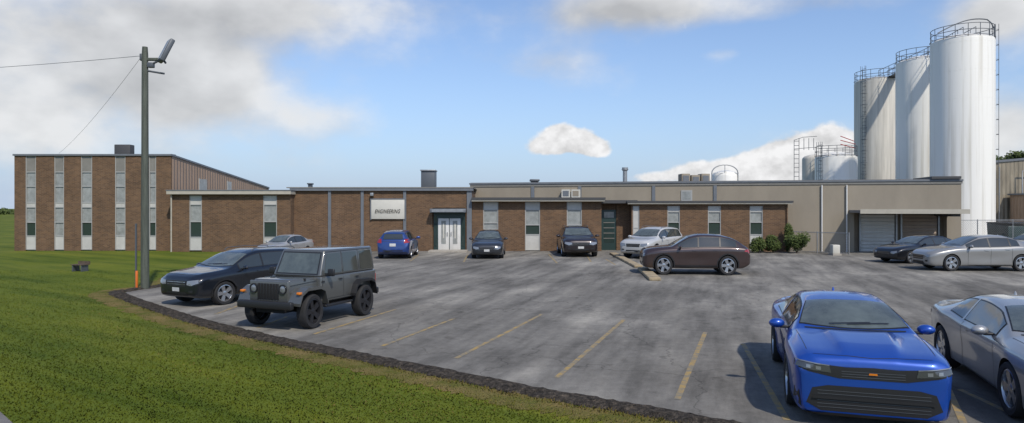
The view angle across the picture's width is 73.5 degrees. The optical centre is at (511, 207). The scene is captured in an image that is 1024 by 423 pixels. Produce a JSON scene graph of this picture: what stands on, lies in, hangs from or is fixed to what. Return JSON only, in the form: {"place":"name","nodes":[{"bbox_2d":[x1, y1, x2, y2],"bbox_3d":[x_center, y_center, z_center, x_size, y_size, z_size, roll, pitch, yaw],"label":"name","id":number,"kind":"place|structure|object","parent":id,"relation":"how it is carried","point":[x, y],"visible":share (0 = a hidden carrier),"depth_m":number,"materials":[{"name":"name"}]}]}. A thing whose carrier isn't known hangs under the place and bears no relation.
{"place":"outdoors","nodes":[
{"label":"outdoors","id":0,"kind":"place"},
{"bbox_2d":[0,211,688,422],"bbox_3d":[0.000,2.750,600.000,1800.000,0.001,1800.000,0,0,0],"label":"ground","id":1,"kind":"structure","parent":0,"point":[27,262],"depth_m":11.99,"materials":[{"name":"green plant"}]},
{"bbox_2d":[70,261,89,271],"bbox_3d":[-18.570,2.540,29.499,0.600,0.420,0.430,0,0,11],"label":"park bench","id":2,"kind":"object","parent":1,"relation":"on","point":[83,264],"visible":1,"depth_m":29.51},
{"bbox_2d":[27,156,268,250],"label":"two storey walls","id":3,"kind":"structure","parent":1,"relation":"on","point":[186,175],"depth_m":47.08,"materials":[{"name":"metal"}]},
{"bbox_2d":[14,156,26,250],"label":"wall pier","id":4,"kind":"structure","parent":3,"relation":"attached to","point":[19,203],"depth_m":43.30,"materials":[{"name":"brick"}]},
{"bbox_2d":[36,156,55,250],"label":"wall pier","id":5,"kind":"structure","parent":3,"relation":"attached to","point":[44,203],"depth_m":43.30,"materials":[{"name":"brick"}]},
{"bbox_2d":[54,156,55,249],"bbox_3d":[-28.883,-0.309,43.375,0.050,5.980,0.110,0,0,0],"label":"window jamb","id":6,"kind":"object","parent":3,"relation":"attached to","point":[54,202],"depth_m":43.32,"materials":[{"name":"grey"}]},
{"bbox_2d":[64,156,81,250],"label":"wall pier","id":7,"kind":"structure","parent":3,"relation":"attached to","point":[72,203],"depth_m":43.30,"materials":[{"name":"brick"}]},
{"bbox_2d":[81,156,82,249],"bbox_3d":[-27.192,-0.309,43.375,0.050,5.980,0.110,0,0,0],"label":"window jamb","id":8,"kind":"object","parent":3,"relation":"attached to","point":[81,203],"depth_m":43.32,"materials":[{"name":"grey"}]},
{"bbox_2d":[12,154,174,155],"bbox_3d":[-26.475,-3.305,43.510,10.017,0.110,0.580,0,0,0],"label":"parapet coping","id":9,"kind":"object","parent":3,"relation":"on","point":[89,154],"visible":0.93,"depth_m":43.22,"materials":[{"name":"metal"}]},
{"bbox_2d":[92,156,115,250],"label":"wall pier","id":10,"kind":"structure","parent":3,"relation":"attached to","point":[103,203],"depth_m":43.30,"materials":[{"name":"brick"}]},
{"bbox_2d":[115,156,116,249],"bbox_3d":[-25.048,-0.309,43.375,0.050,5.980,0.110,0,0,0],"label":"window jamb","id":11,"kind":"object","parent":3,"relation":"attached to","point":[115,203],"depth_m":43.32,"materials":[{"name":"grey"}]},
{"bbox_2d":[114,144,133,153],"bbox_3d":[-26.110,-3.578,46.200,1.051,1.256,0.600,0,0,0],"label":"rooftop unit","id":12,"kind":"object","parent":3,"relation":"on","point":[123,148],"visible":0.49,"depth_m":45.90,"materials":[{"name":"grey"}]},
{"bbox_2d":[125,156,149,250],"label":"wall pier","id":13,"kind":"structure","parent":3,"relation":"attached to","point":[132,191],"depth_m":43.30,"materials":[{"name":"brick"}]},
{"bbox_2d":[156,156,171,250],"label":"wall pier","id":14,"kind":"structure","parent":3,"relation":"attached to","point":[163,173],"depth_m":43.30,"materials":[{"name":"brick"}]},
{"bbox_2d":[172,154,269,188],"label":"roof edge trim","id":15,"kind":"structure","parent":3,"relation":"on","point":[173,155],"depth_m":49.79,"materials":[{"name":"metal"}]},
{"bbox_3d":[-26.867,-2.227,43.380,0.601,0.060,0.100,0,0,0],"label":"window transom","id":16,"kind":"object","parent":3,"relation":"attached to","visible":0},
{"bbox_2d":[82,156,90,171],"bbox_3d":[-26.867,-2.763,43.390,0.601,1.012,0.080,0,0,0],"label":"window panel","id":17,"kind":"structure","parent":16,"relation":"on","point":[86,163],"depth_m":43.35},
{"bbox_3d":[-24.743,-2.227,43.380,0.560,0.060,0.100,0,0,0],"label":"window transom","id":18,"kind":"object","parent":3,"relation":"attached to","visible":0},
{"bbox_2d":[116,156,124,171],"bbox_3d":[-24.743,-2.763,43.390,0.560,1.012,0.080,0,0,0],"label":"window panel","id":19,"kind":"structure","parent":18,"relation":"on","point":[120,163],"depth_m":43.35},
{"bbox_2d":[190,194,293,251],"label":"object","id":20,"kind":"structure","parent":1,"relation":"on","point":[292,213],"depth_m":42.66,"materials":[{"name":"brick"}]},
{"bbox_2d":[172,194,189,251],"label":"wall pier","id":21,"kind":"structure","parent":20,"relation":"attached to","point":[180,222],"depth_m":42.30,"materials":[{"name":"brick"}]},
{"bbox_2d":[166,191,295,193],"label":"fascia","id":22,"kind":"structure","parent":20,"relation":"on","point":[230,192],"depth_m":42.00,"materials":[{"name":"metal"}]},
{"bbox_2d":[202,194,262,251],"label":"wall pier","id":23,"kind":"structure","parent":20,"relation":"attached to","point":[229,221],"depth_m":42.30,"materials":[{"name":"brick"}]},
{"bbox_2d":[277,194,290,235],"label":"wall pier","id":24,"kind":"structure","parent":20,"relation":"attached to","point":[283,213],"depth_m":42.30,"materials":[{"name":"brick"}]},
{"bbox_3d":[-19.518,0.886,42.380,0.665,0.060,0.100,0,0,0],"label":"window transom","id":25,"kind":"object","parent":20,"relation":"attached to","visible":0},
{"bbox_2d":[191,205,200,220],"bbox_3d":[-19.518,0.363,42.410,0.665,0.987,0.040,0,0,0],"label":"window pane","id":26,"kind":"object","parent":25,"relation":"on","point":[195,212],"visible":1,"depth_m":42.39,"materials":[{"name":"white glass"}]},
{"bbox_3d":[-19.518,1.853,42.380,0.665,0.060,0.100,0,0,0],"label":"window transom","id":27,"kind":"object","parent":20,"relation":"attached to","visible":0},
{"bbox_2d":[191,222,200,236],"bbox_3d":[-19.518,1.370,42.410,0.665,0.907,0.040,0,0,0],"label":"window pane","id":28,"kind":"object","parent":27,"relation":"on","point":[195,229],"visible":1,"depth_m":42.39,"materials":[{"name":"green glass"}]},
{"bbox_3d":[-14.926,0.886,42.380,0.746,0.060,0.100,0,0,0],"label":"window transom","id":29,"kind":"object","parent":20,"relation":"attached to","visible":0},
{"bbox_2d":[265,205,275,220],"bbox_3d":[-14.926,0.363,42.410,0.746,0.987,0.040,0,0,0],"label":"window pane","id":30,"kind":"object","parent":29,"relation":"on","point":[270,212],"visible":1,"depth_m":42.39,"materials":[{"name":"white glass"}]},
{"bbox_3d":[-14.926,1.853,42.380,0.746,0.060,0.100,0,0,0],"label":"window transom","id":31,"kind":"object","parent":20,"relation":"attached to","visible":0},
{"bbox_2d":[265,222,275,236],"bbox_3d":[-14.926,1.370,42.410,0.746,0.907,0.040,0,0,0],"label":"window pane","id":32,"kind":"object","parent":31,"relation":"on","point":[270,229],"visible":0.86,"depth_m":42.39,"materials":[{"name":"green glass"}]},
{"bbox_2d":[294,191,432,250],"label":"brick wall","id":33,"kind":"structure","parent":1,"relation":"on","point":[310,214],"depth_m":43.00,"materials":[{"name":"brick"}]},
{"bbox_2d":[328,191,330,244],"bbox_3d":[-11.426,0.910,42.955,0.180,3.879,0.090,0,0,0],"label":"pilaster","id":34,"kind":"object","parent":33,"relation":"attached to","point":[329,217],"visible":0.64,"depth_m":42.91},
{"bbox_2d":[361,191,363,245],"bbox_3d":[-9.378,0.910,42.955,0.180,3.879,0.090,0,0,0],"label":"pilaster","id":35,"kind":"object","parent":33,"relation":"attached to","point":[362,218],"visible":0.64,"depth_m":42.91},
{"bbox_2d":[370,198,405,219],"bbox_3d":[-7.761,0.115,42.904,2.211,1.327,0.113,0,0,0],"label":"building sign","id":36,"kind":"object","parent":33,"relation":"attached to","point":[387,208],"visible":1,"depth_m":42.87,"materials":[{"name":"white"}]},
{"bbox_2d":[483,201,581,250],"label":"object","id":37,"kind":"structure","parent":1,"relation":"on","point":[532,201],"depth_m":43.13,"materials":[{"name":"brick"}]},
{"bbox_2d":[472,201,482,240],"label":"wall pier","id":38,"kind":"structure","parent":37,"relation":"attached to","point":[477,216],"depth_m":43.00,"materials":[{"name":"brick"}]},
{"bbox_2d":[498,201,524,250],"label":"wall pier","id":39,"kind":"structure","parent":37,"relation":"attached to","point":[511,221],"depth_m":43.00,"materials":[{"name":"brick"}]},
{"bbox_2d":[471,200,604,200],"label":"roof slab","id":40,"kind":"structure","parent":37,"relation":"on","point":[537,200],"depth_m":42.55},
{"bbox_2d":[471,197,605,199],"bbox_3d":[1.641,-0.540,45.750,8.320,0.140,6.500,0,0,0],"label":"roof edge","id":41,"kind":"object","parent":40,"relation":"on","point":[538,198],"visible":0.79,"depth_m":42.50,"materials":[{"name":"grey"}]},
{"bbox_2d":[540,201,566,250],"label":"wall pier","id":42,"kind":"structure","parent":37,"relation":"attached to","point":[553,217],"depth_m":43.00,"materials":[{"name":"brick"}]},
{"bbox_2d":[582,201,600,250],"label":"wall pier","id":43,"kind":"structure","parent":37,"relation":"attached to","point":[591,214],"depth_m":43.00,"materials":[{"name":"brick"}]},
{"bbox_3d":[1.290,1.106,43.080,0.842,0.060,0.100,0,0,0],"label":"window transom","id":44,"kind":"object","parent":37,"relation":"attached to","visible":0},
{"bbox_2d":[526,210,538,223],"bbox_3d":[1.290,0.635,43.110,0.842,0.882,0.040,0,0,0],"label":"window pane","id":45,"kind":"object","parent":44,"relation":"on","point":[532,216],"visible":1,"depth_m":43.09,"materials":[{"name":"white glass"}]},
{"bbox_3d":[3.911,1.106,43.080,0.842,0.060,0.100,0,0,0],"label":"window transom","id":46,"kind":"object","parent":37,"relation":"attached to","visible":0},
{"bbox_2d":[568,210,580,223],"bbox_3d":[3.911,0.635,43.110,0.842,0.882,0.040,0,0,0],"label":"window pane","id":47,"kind":"object","parent":46,"relation":"on","point":[574,216],"visible":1,"depth_m":43.09,"materials":[{"name":"white glass"}]},
{"bbox_3d":[1.290,2.688,43.078,0.842,0.030,0.105,0,0,0],"label":"window sill","id":48,"kind":"object","parent":37,"relation":"attached to","visible":0},
{"bbox_2d":[526,235,538,249],"bbox_3d":[1.290,2.211,43.090,0.842,0.923,0.080,0,0,0],"label":"window panel","id":49,"kind":"structure","parent":48,"relation":"on","point":[532,242],"depth_m":43.05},
{"bbox_2d":[125,250,1023,422],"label":"parking lot","id":50,"kind":"structure","parent":1,"relation":"on","point":[643,353],"depth_m":17.07,"materials":[{"name":"asphalt"}]},
{"bbox_2d":[135,38,174,288],"bbox_3d":[-11.965,-1.400,23.050,1.318,8.501,0.643,0,0,0],"label":"floodlight pole","id":51,"kind":"object","parent":50,"relation":"on","point":[146,65],"visible":0.93,"depth_m":23.00,"materials":[{"name":"grey metal"}]},
{"bbox_2d":[160,245,294,304],"bbox_3d":[-8.201,1.972,20.898,2.199,1.540,4.583,0,0,27],"label":"sedan","id":52,"kind":"object","parent":50,"relation":"on","point":[223,278],"visible":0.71,"depth_m":19.57,"materials":[{"name":"black paint"}]},
{"bbox_2d":[257,234,313,247],"bbox_3d":[-12.360,2.102,37.401,1.767,1.280,3.448,0,0,21],"label":"sedan","id":53,"kind":"object","parent":50,"relation":"on","point":[296,241],"visible":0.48,"depth_m":37.12,"materials":[{"name":"grey paint"}]},
{"bbox_2d":[237,245,378,328],"bbox_3d":[-4.839,1.877,16.852,1.916,1.730,3.568,0,0,22],"label":"off road vehicle","id":54,"kind":"object","parent":50,"relation":"on","point":[306,284],"visible":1,"depth_m":16.19,"materials":[{"name":"grey paint"}]},
{"bbox_2d":[377,230,419,257],"bbox_3d":[-6.297,1.992,38.199,2.205,1.500,4.076,0,0,0],"label":"hatchback","id":55,"kind":"object","parent":50,"relation":"on","point":[397,242],"visible":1,"depth_m":36.33,"materials":[{"name":"blue paint"}]},
{"bbox_2d":[107,283,741,422],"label":"gravel edging","id":56,"kind":"object","parent":50,"relation":"on","point":[588,400],"visible":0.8,"depth_m":11.21,"materials":[{"name":"gravel"}]},
{"bbox_2d":[467,191,471,250],"bbox_3d":[-2.672,0.910,42.960,0.307,3.880,0.080,0,0,0],"label":"end pilaster","id":57,"kind":"object","parent":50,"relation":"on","point":[469,219],"visible":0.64,"depth_m":42.92,"materials":[{"name":"metal"}]},
{"bbox_2d":[469,230,507,257],"bbox_3d":[-1.283,1.998,38.498,2.152,1.488,4.685,0,0,1],"label":"sedan","id":58,"kind":"object","parent":50,"relation":"on","point":[488,242],"visible":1,"depth_m":36.68,"materials":[{"name":"blue paint"}]},
{"bbox_2d":[556,225,598,255],"bbox_3d":[3.724,1.886,39.798,2.474,1.711,4.682,0,0,-1],"label":"suv","id":59,"kind":"object","parent":50,"relation":"on","point":[576,239],"visible":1,"depth_m":38.10,"materials":[{"name":"black paint"}]},
{"bbox_2d":[601,203,615,209],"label":"recess wall","id":60,"kind":"structure","parent":50,"relation":"on","point":[608,206],"depth_m":44.03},
{"bbox_2d":[601,210,615,249],"bbox_3d":[6.188,1.463,43.975,0.920,2.592,0.110,0,0,0],"label":"green door frame","id":61,"kind":"object","parent":60,"relation":"attached to","point":[608,246],"visible":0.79,"depth_m":43.92,"materials":[{"name":"metal"}]},
{"bbox_2d":[604,223,613,242],"bbox_3d":[6.209,1.589,43.910,0.627,1.338,0.020,0,0,0],"label":"green door glass","id":62,"kind":"object","parent":61,"relation":"in","point":[608,230],"visible":1,"depth_m":43.90,"materials":[{"name":"glass"}]},
{"bbox_2d":[215,254,1003,422],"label":"parking lines","id":63,"kind":"object","parent":50,"relation":"on","point":[954,403],"visible":0.92,"depth_m":12.10,"materials":[{"name":"yellow paint"}]},
{"bbox_2d":[609,252,642,267],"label":"concrete kerb","id":64,"kind":"structure","parent":50,"relation":"on","point":[626,260],"depth_m":34.29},
{"bbox_2d":[638,267,660,280],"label":"concrete kerb","id":65,"kind":"structure","parent":50,"relation":"on","point":[648,274],"depth_m":26.81,"materials":[{"name":"concrete"}]},
{"bbox_2d":[620,225,682,256],"bbox_3d":[7.859,1.886,38.201,2.290,1.711,4.676,0,0,38],"label":"suv","id":66,"kind":"object","parent":50,"relation":"on","point":[638,241],"visible":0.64,"depth_m":37.17,"materials":[{"name":"grey paint"}]},
{"bbox_2d":[473,184,853,251],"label":"wall","id":67,"kind":"structure","parent":50,"relation":"on","point":[804,212],"depth_m":43.12,"materials":[{"name":"beige paint"}]},
{"bbox_2d":[470,181,962,186],"bbox_3d":[11.969,-1.490,44.170,30.474,0.159,0.050,0,0,13],"label":"fascia band","id":68,"kind":"object","parent":67,"relation":"attached to","point":[749,183],"visible":1,"depth_m":43.75,"materials":[{"name":"metal"}]},
{"bbox_2d":[469,179,963,184],"bbox_3d":[14.123,-1.620,53.910,30.554,0.100,20.100,0,0,13],"label":"parapet cap","id":69,"kind":"object","parent":67,"relation":"on","point":[725,181],"visible":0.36,"depth_m":43.74,"materials":[{"name":"metal"}]},
{"bbox_2d":[678,174,709,180],"bbox_3d":[14.853,-2.135,55.980,2.293,1.170,1.240,0,0,0],"label":"rooftop hvac unit","id":70,"kind":"object","parent":69,"relation":"on","point":[689,177],"visible":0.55,"depth_m":55.40,"materials":[{"name":"beige paint"}]},
{"bbox_2d":[503,179,922,182],"bbox_3d":[14.119,-1.685,53.962,30.425,0.030,19.800,0,0,13],"label":"roof surface","id":71,"kind":"object","parent":69,"relation":"on","point":[752,180],"visible":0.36,"depth_m":43.52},
{"bbox_2d":[712,170,739,180],"bbox_3d":[19.931,-0.300,64.000,2.500,6.300,2.500,0,0,0],"label":"storage tank","id":72,"kind":"object","parent":71,"relation":"on","point":[725,175],"visible":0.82,"depth_m":62.96,"materials":[{"name":"metal"}]},
{"bbox_2d":[639,233,749,274],"bbox_3d":[7.551,1.916,28.600,4.343,1.651,2.290,0,0,6],"label":"crossover suv","id":73,"kind":"object","parent":50,"relation":"on","point":[724,255],"visible":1,"depth_m":27.75,"materials":[{"name":"brown paint"}]},
{"bbox_2d":[749,236,766,252],"bbox_3d":[14.735,2.232,41.188,1.060,1.045,1.015,0,0,0],"label":"shrub","id":74,"kind":"object","parent":50,"relation":"on","point":[757,244],"visible":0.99,"depth_m":41.02,"materials":[{"name":"green plant"}]},
{"bbox_2d":[764,234,782,252],"bbox_3d":[15.720,2.185,41.291,1.111,1.136,1.026,0,0,-22],"label":"shrub","id":75,"kind":"object","parent":50,"relation":"on","point":[773,244],"visible":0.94,"depth_m":41.14,"materials":[{"name":"green plant"}]},
{"bbox_2d":[783,231,810,252],"bbox_3d":[16.980,2.072,40.757,1.469,1.365,1.325,0,0,0],"label":"shrub","id":76,"kind":"object","parent":50,"relation":"on","point":[798,242],"visible":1,"depth_m":40.55,"materials":[{"name":"green plant"}]},
{"bbox_2d":[790,231,849,254],"bbox_3d":[18.273,2.100,41.045,0.066,1.300,3.810,0,0,-39],"label":"chain link fence","id":77,"kind":"object","parent":50,"relation":"on","point":[848,241],"visible":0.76,"depth_m":40.64,"materials":[{"name":"metal"}]},
{"bbox_2d":[769,287,952,422],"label":"sports car","id":78,"kind":"object","parent":50,"relation":"on","point":[845,353],"visible":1,"depth_m":8.63,"materials":[{"name":"blue paint"}]},
{"bbox_2d":[854,213,942,250],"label":"dock back wall","id":79,"kind":"structure","parent":50,"relation":"on","point":[856,231],"depth_m":42.68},
{"bbox_2d":[861,214,894,251],"bbox_3d":[22.601,1.625,42.407,1.897,2.350,0.080,0,0,13],"label":"roller door","id":80,"kind":"structure","parent":79,"relation":"attached to","point":[877,230],"depth_m":42.38,"materials":[{"name":"metal"}]},
{"bbox_2d":[860,209,969,213],"bbox_3d":[22.918,0.240,39.069,5.666,0.260,0.060,0,0,13],"label":"dock canopy edge","id":81,"kind":"object","parent":79,"relation":"attached to","point":[914,211],"visible":1,"depth_m":39.03,"materials":[{"name":"metal"}]},
{"bbox_2d":[902,215,936,237],"bbox_3d":[24.889,1.625,41.904,1.923,2.350,0.070,0,0,13],"label":"garage door","id":82,"kind":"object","parent":79,"relation":"attached to","point":[912,225],"visible":0.64,"depth_m":41.88,"materials":[{"name":"metal"}]},
{"bbox_2d":[895,46,929,178],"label":"storage silo","id":83,"kind":"object","parent":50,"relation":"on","point":[912,117],"visible":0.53,"depth_m":67.03,"materials":[{"name":"paint"}]},
{"bbox_2d":[873,235,951,263],"bbox_3d":[20.504,2.057,34.500,4.433,1.369,2.152,0,0,-16],"label":"sedan","id":84,"kind":"object","parent":50,"relation":"on","point":[902,248],"visible":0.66,"depth_m":33.84,"materials":[{"name":"black paint"}]},
{"bbox_2d":[943,184,960,239],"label":"wall end","id":85,"kind":"structure","parent":50,"relation":"on","point":[952,228],"depth_m":41.00,"materials":[{"name":"paint"}]},
{"bbox_2d":[929,22,998,236],"bbox_3d":[39.371,-6.550,60.000,4.881,18.800,4.881,0,0,-41],"label":"storage silo","id":86,"kind":"object","parent":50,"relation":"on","point":[963,75],"visible":0.93,"depth_m":57.90,"materials":[{"name":"paint"}]},
{"bbox_2d":[878,18,995,77],"bbox_3d":[40.153,-6.846,69.299,4.919,19.193,19.665,0,0,4],"label":"silo catwalk","id":87,"kind":"object","parent":86,"relation":"attached to","point":[893,75],"visible":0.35,"depth_m":61.35,"materials":[{"name":"grey metal"}]},
{"bbox_2d":[910,234,1023,270],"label":"sedan","id":88,"kind":"object","parent":50,"relation":"on","point":[995,251],"visible":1,"depth_m":29.37,"materials":[{"name":"grey paint"}]},
{"bbox_2d":[931,291,1023,417],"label":"sports car","id":89,"kind":"object","parent":50,"relation":"on","point":[981,336],"visible":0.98,"depth_m":10.05,"materials":[{"name":"grey paint"}]},
{"bbox_2d":[961,219,1022,237],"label":"chain link fence","id":90,"kind":"object","parent":50,"relation":"on","point":[991,227],"visible":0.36,"depth_m":45.40,"materials":[{"name":"metal"}]},
{"bbox_2d":[986,222,1023,237],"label":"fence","id":91,"kind":"object","parent":50,"relation":"on","point":[1000,230],"visible":0.52,"depth_m":49.35,"materials":[{"name":"metal"}]},
{"bbox_2d":[1010,195,1023,223],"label":"lean to","id":92,"kind":"object","parent":50,"relation":"on","point":[1016,208],"visible":0.67,"depth_m":64.55,"materials":[{"name":"metal"}]},
{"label":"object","id":93,"kind":"object","parent":50,"relation":"on","visible":0},
{"bbox_2d":[290,188,473,190],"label":"fascia","id":94,"kind":"structure","parent":93,"relation":"on","point":[383,189],"depth_m":42.82,"materials":[{"name":"metal"}]},
{"bbox_2d":[286,187,476,189],"bbox_3d":[-8.253,-1.230,50.900,11.669,0.060,16.200,0,0,0],"label":"roof edge","id":95,"kind":"object","parent":94,"relation":"on","point":[382,187],"visible":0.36,"depth_m":42.80,"materials":[{"name":"metal"}]},
{"bbox_2d":[420,170,436,186],"bbox_3d":[-6.071,-1.832,50.100,1.095,1.764,1.400,0,0,0],"label":"rooftop hvac unit","id":96,"kind":"object","parent":93,"relation":"on","point":[428,178],"visible":0.73,"depth_m":49.50,"materials":[{"name":"grey metal"}]},
{"bbox_2d":[432,191,465,207],"bbox_3d":[-3.952,-0.500,43.066,2.089,1.060,0.128,0,0,0],"label":"wall head","id":97,"kind":"object","parent":93,"relation":"attached to","point":[448,199],"depth_m":43.00,"materials":[{"name":"brick"}]},
{"bbox_2d":[630,204,761,251],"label":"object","id":98,"kind":"structure","parent":1,"relation":"on","point":[630,223],"depth_m":43.72,"materials":[{"name":"brick"}]},
{"bbox_2d":[639,204,666,229],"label":"wall pier","id":99,"kind":"structure","parent":98,"relation":"attached to","point":[653,215],"depth_m":42.89,"materials":[{"name":"brick"}]},
{"bbox_2d":[680,204,707,235],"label":"wall pier","id":100,"kind":"structure","parent":98,"relation":"attached to","point":[693,218],"depth_m":42.68,"materials":[{"name":"brick"}]},
{"bbox_2d":[626,203,792,203],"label":"roof slab","id":101,"kind":"structure","parent":98,"relation":"on","point":[709,203],"depth_m":42.30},
{"bbox_2d":[627,201,793,202],"bbox_3d":[12.298,-0.340,43.728,10.050,0.120,2.940,0,0,5],"label":"roof edge","id":102,"kind":"object","parent":101,"relation":"on","point":[710,201],"visible":0.79,"depth_m":42.26,"materials":[{"name":"grey"}]},
{"bbox_2d":[721,204,749,251],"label":"wall pier","id":103,"kind":"structure","parent":98,"relation":"attached to","point":[735,221],"depth_m":42.46,"materials":[{"name":"brick"}]},
{"bbox_2d":[762,204,785,251],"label":"wall pier","id":104,"kind":"structure","parent":98,"relation":"attached to","point":[774,219],"depth_m":42.26,"materials":[{"name":"brick"}]},
{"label":"window transom","id":105,"kind":"object","parent":98,"relation":"attached to","visible":0},
{"bbox_2d":[750,223,761,233],"bbox_3d":[15.097,1.311,42.468,0.686,0.706,0.040,0,0,5],"label":"window pane","id":106,"kind":"object","parent":105,"relation":"on","point":[755,228],"visible":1,"depth_m":42.45,"materials":[{"name":"green glass"}]},
{"bbox_2d":[802,154,817,179],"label":"storage tank","id":107,"kind":"object","parent":1,"relation":"on","point":[808,167],"visible":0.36,"depth_m":75.22,"materials":[{"name":"metal"}]},
{"bbox_2d":[814,142,857,179],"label":"storage tank","id":108,"kind":"object","parent":1,"relation":"on","point":[836,166],"visible":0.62,"depth_m":70.37,"materials":[{"name":"metal"}]},
{"bbox_2d":[854,66,894,179],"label":"storage silo","id":109,"kind":"object","parent":1,"relation":"on","point":[874,119],"visible":0.66,"depth_m":77.01,"materials":[{"name":"paint"}]},
{"bbox_2d":[996,160,1023,221],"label":"walls","id":110,"kind":"structure","parent":1,"relation":"on","point":[1010,177],"depth_m":65.91,"materials":[{"name":"metal"}]},
{"bbox_2d":[996,150,1023,162],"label":"deciduous tree","id":111,"kind":"object","parent":1,"relation":"on","point":[1015,154],"visible":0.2,"depth_m":92.24,"materials":[{"name":"green plant"}]},
{"bbox_2d":[434,213,464,249],"bbox_3d":[-3.931,1.565,43.095,1.966,2.470,0.070,0,0,0],"label":"door surround","id":112,"kind":"object","parent":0,"point":[449,215],"visible":0.29,"depth_m":43.06,"materials":[{"name":"metal"}]},
{"bbox_2d":[438,218,448,249],"bbox_3d":[-4.293,1.715,43.040,0.683,2.030,0.040,0,0,0],"label":"door leaf","id":113,"kind":"object","parent":112,"relation":"in","point":[443,246],"visible":0.56,"depth_m":43.02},
{"bbox_2d":[450,218,460,249],"bbox_3d":[-3.570,1.715,43.040,0.683,2.030,0.040,0,0,0],"label":"door leaf","id":114,"kind":"object","parent":112,"relation":"in","point":[457,246],"visible":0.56,"depth_m":43.02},
{"bbox_2d":[484,210,496,221],"bbox_3d":[-1.331,0.573,43.110,0.842,0.759,0.040,0,0,0],"label":"window pane","id":115,"kind":"object","parent":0,"point":[490,215],"visible":1,"depth_m":43.09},
{"bbox_2d":[0,0,1023,208],"label":"sky","id":116,"kind":"structure","parent":0,"point":[274,94],"materials":[{"name":"blue"}]},
{"bbox_2d":[616,203,629,249],"bbox_3d":[7.128,1.300,43.965,0.878,3.100,0.130,0,0,0],"label":"recess brick","id":117,"kind":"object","parent":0,"point":[622,221],"visible":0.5,"depth_m":43.90,"materials":[{"name":"brick"}]},
{"bbox_2d":[854,184,946,209],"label":"wall over dock","id":118,"kind":"structure","parent":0,"point":[900,196],"depth_m":41.62,"materials":[{"name":"concrete"}]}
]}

